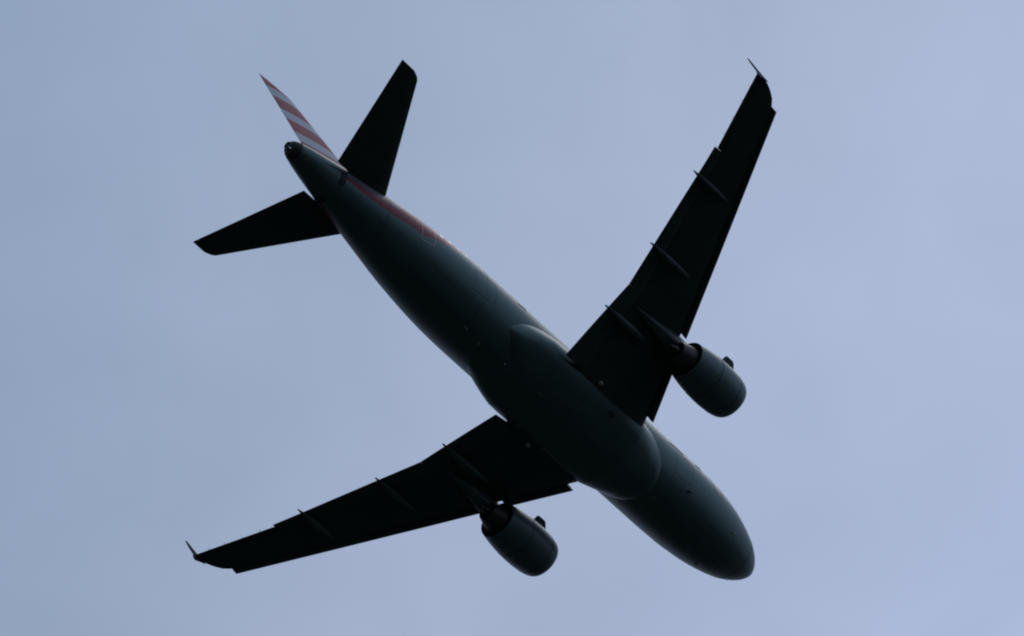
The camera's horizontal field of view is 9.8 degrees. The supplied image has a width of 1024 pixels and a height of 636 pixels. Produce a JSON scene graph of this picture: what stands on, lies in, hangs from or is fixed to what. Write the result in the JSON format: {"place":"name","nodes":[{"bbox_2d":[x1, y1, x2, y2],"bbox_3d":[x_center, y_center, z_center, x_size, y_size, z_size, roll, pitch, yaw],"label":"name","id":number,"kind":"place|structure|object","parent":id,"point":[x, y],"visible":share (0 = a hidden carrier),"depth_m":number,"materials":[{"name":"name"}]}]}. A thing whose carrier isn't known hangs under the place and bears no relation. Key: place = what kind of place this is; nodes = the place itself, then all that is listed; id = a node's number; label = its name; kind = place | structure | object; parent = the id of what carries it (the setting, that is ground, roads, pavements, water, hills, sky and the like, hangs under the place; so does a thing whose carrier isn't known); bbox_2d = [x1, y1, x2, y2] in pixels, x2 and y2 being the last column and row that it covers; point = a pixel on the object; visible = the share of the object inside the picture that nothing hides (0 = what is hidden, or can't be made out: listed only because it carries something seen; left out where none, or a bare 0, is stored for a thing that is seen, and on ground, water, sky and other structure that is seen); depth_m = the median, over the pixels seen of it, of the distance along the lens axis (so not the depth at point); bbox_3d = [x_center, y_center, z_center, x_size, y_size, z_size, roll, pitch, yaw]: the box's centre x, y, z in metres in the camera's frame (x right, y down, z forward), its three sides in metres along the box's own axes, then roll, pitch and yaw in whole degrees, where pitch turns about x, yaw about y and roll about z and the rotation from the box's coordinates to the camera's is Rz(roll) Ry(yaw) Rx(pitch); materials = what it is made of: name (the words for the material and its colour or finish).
{"place":"outdoors","nodes":[
{"label":"outdoors","id":0,"kind":"place"},
{"bbox_2d":[185,58,776,579],"bbox_3d":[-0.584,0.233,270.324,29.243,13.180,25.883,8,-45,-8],"label":"airliner","id":1,"kind":"object","parent":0,"point":[585,406],"visible":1,"depth_m":270.07,"materials":[{"name":"black metal"}]},
{"bbox_2d":[0,0,1023,635],"label":"sky","id":2,"kind":"structure","parent":0,"point":[159,392],"materials":[{"name":"blue"}]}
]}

